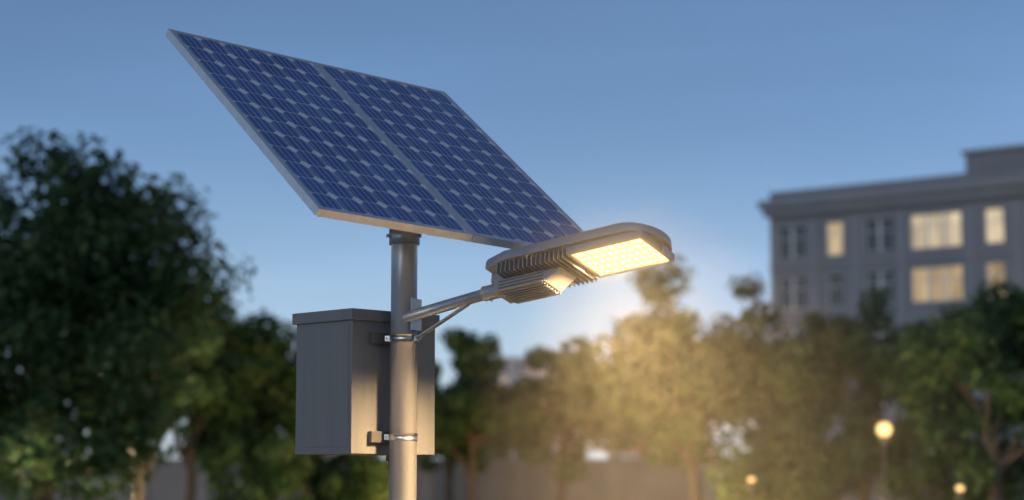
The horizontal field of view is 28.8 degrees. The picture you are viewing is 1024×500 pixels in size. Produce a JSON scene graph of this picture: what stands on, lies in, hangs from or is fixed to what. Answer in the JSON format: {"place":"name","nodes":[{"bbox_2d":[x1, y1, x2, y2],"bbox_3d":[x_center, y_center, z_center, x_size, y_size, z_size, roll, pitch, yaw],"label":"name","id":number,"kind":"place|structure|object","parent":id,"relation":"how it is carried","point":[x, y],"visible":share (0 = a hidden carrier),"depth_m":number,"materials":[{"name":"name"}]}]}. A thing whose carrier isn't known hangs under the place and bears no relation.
{"place":"outdoors","nodes":[
{"label":"outdoors","id":0,"kind":"place"},
{"bbox_2d":[129,447,133,499],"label":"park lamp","id":1,"kind":"object","parent":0,"point":[130,493],"visible":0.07,"depth_m":49.83,"materials":[{"name":"grey metal"}]},
{"bbox_2d":[165,29,674,499],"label":"solar street light","id":2,"kind":"object","parent":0,"point":[408,165],"visible":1,"depth_m":8.85,"materials":[{"name":"metal"}]},
{"bbox_2d":[0,452,1022,499],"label":"boundary wall","id":3,"kind":"structure","parent":0,"point":[613,476],"depth_m":86.60,"materials":[{"name":"beige concrete"}]},
{"bbox_2d":[0,0,1023,458],"label":"sky","id":4,"kind":"structure","parent":0,"point":[676,118],"materials":[{"name":"blue"}]},
{"bbox_2d":[484,357,587,458],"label":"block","id":5,"kind":"structure","parent":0,"point":[515,368],"depth_m":417.73,"materials":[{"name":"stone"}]},
{"bbox_2d":[611,339,712,458],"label":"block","id":6,"kind":"structure","parent":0,"point":[627,455],"depth_m":325.59,"materials":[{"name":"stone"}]},
{"bbox_2d":[757,144,1023,458],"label":"building","id":7,"kind":"structure","parent":0,"point":[922,247],"depth_m":119.58,"materials":[{"name":"stone"}]},
{"label":"ground","id":8,"kind":"structure","parent":0,"visible":0},
{"bbox_2d":[30,451,36,499],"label":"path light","id":9,"kind":"object","parent":8,"relation":"on","point":[32,483],"visible":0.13,"depth_m":39.91,"materials":[{"name":"grey metal"}]},
{"bbox_2d":[84,470,89,493],"bbox_3d":[-9.393,6.253,43.827,0.200,3.160,0.200,0,-7,0],"label":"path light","id":10,"kind":"object","parent":8,"relation":"on","point":[86,492],"visible":0.14,"depth_m":43.92,"materials":[{"name":"grey metal"}]},
{"bbox_2d":[0,126,256,499],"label":"tree","id":11,"kind":"object","parent":8,"relation":"on","point":[57,276],"visible":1,"depth_m":40.67,"materials":[{"name":"green plant"}]},
{"bbox_2d":[66,315,225,499],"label":"tree","id":12,"kind":"object","parent":8,"relation":"on","point":[203,384],"visible":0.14,"depth_m":55.38,"materials":[{"name":"green plant"}]},
{"bbox_2d":[165,280,282,499],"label":"tree","id":13,"kind":"object","parent":8,"relation":"on","point":[232,408],"visible":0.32,"depth_m":60.95,"materials":[{"name":"green plant"}]},
{"bbox_2d":[176,307,296,498],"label":"tree","id":14,"kind":"object","parent":8,"relation":"on","point":[272,410],"visible":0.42,"depth_m":64.36,"materials":[{"name":"green plant"}]},
{"bbox_2d":[191,430,314,499],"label":"bush","id":15,"kind":"object","parent":8,"relation":"on","point":[273,471],"visible":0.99,"depth_m":58.89,"materials":[{"name":"green plant"}]},
{"bbox_2d":[270,329,325,499],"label":"tree","id":16,"kind":"object","parent":8,"relation":"on","point":[291,403],"depth_m":68.73,"materials":[{"name":"green plant"}]},
{"bbox_2d":[302,455,388,499],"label":"bush","id":17,"kind":"object","parent":8,"relation":"on","point":[366,477],"visible":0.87,"depth_m":60.33,"materials":[{"name":"green plant"}]},
{"bbox_2d":[357,378,441,458],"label":"tree","id":18,"kind":"object","parent":8,"relation":"on","point":[437,383],"visible":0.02,"depth_m":93.57,"materials":[{"name":"green plant"}]},
{"bbox_2d":[417,355,499,499],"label":"tree","id":19,"kind":"object","parent":8,"relation":"on","point":[426,463],"visible":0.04,"depth_m":80.78,"materials":[{"name":"green plant"}]},
{"bbox_2d":[424,327,543,499],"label":"tree","id":20,"kind":"object","parent":8,"relation":"on","point":[464,411],"visible":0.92,"depth_m":71.02,"materials":[{"name":"green plant"}]},
{"bbox_2d":[487,334,632,499],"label":"tree","id":21,"kind":"object","parent":8,"relation":"on","point":[568,396],"visible":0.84,"depth_m":74.07,"materials":[{"name":"green plant"}]},
{"bbox_2d":[585,360,677,458],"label":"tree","id":22,"kind":"object","parent":8,"relation":"on","point":[638,441],"visible":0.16,"depth_m":97.67,"materials":[{"name":"green plant"}]},
{"bbox_2d":[587,254,794,499],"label":"tree","id":23,"kind":"object","parent":8,"relation":"on","point":[684,396],"visible":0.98,"depth_m":62.41,"materials":[{"name":"green plant"}]},
{"bbox_2d":[747,474,754,499],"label":"path light","id":24,"kind":"object","parent":8,"relation":"on","point":[751,482],"visible":1,"depth_m":45.94,"materials":[{"name":"yellow glass"}]},
{"bbox_2d":[737,336,847,454],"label":"tree","id":25,"kind":"object","parent":8,"relation":"on","point":[770,412],"visible":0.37,"depth_m":87.84,"materials":[{"name":"green plant"}]},
{"bbox_2d":[704,426,881,499],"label":"bush","id":26,"kind":"object","parent":8,"relation":"on","point":[783,473],"visible":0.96,"depth_m":53.56,"materials":[{"name":"green plant"}]},
{"bbox_2d":[761,284,926,499],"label":"tree","id":27,"kind":"object","parent":8,"relation":"on","point":[855,350],"visible":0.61,"depth_m":54.97,"materials":[{"name":"green plant"}]},
{"bbox_2d":[877,420,891,499],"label":"park lamp","id":28,"kind":"object","parent":8,"relation":"on","point":[884,429],"visible":1,"depth_m":45.88,"materials":[{"name":"grey metal"}]},
{"bbox_2d":[874,449,1023,499],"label":"bush","id":29,"kind":"object","parent":8,"relation":"on","point":[926,473],"visible":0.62,"depth_m":50.76,"materials":[{"name":"green plant"}]},
{"bbox_2d":[880,276,1023,499],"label":"tree","id":30,"kind":"object","parent":8,"relation":"on","point":[960,353],"visible":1,"depth_m":49.15,"materials":[{"name":"green plant"}]},
{"bbox_2d":[956,482,963,499],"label":"path light","id":31,"kind":"object","parent":8,"relation":"on","point":[960,488],"visible":1,"depth_m":43.94,"materials":[{"name":"yellow glass"}]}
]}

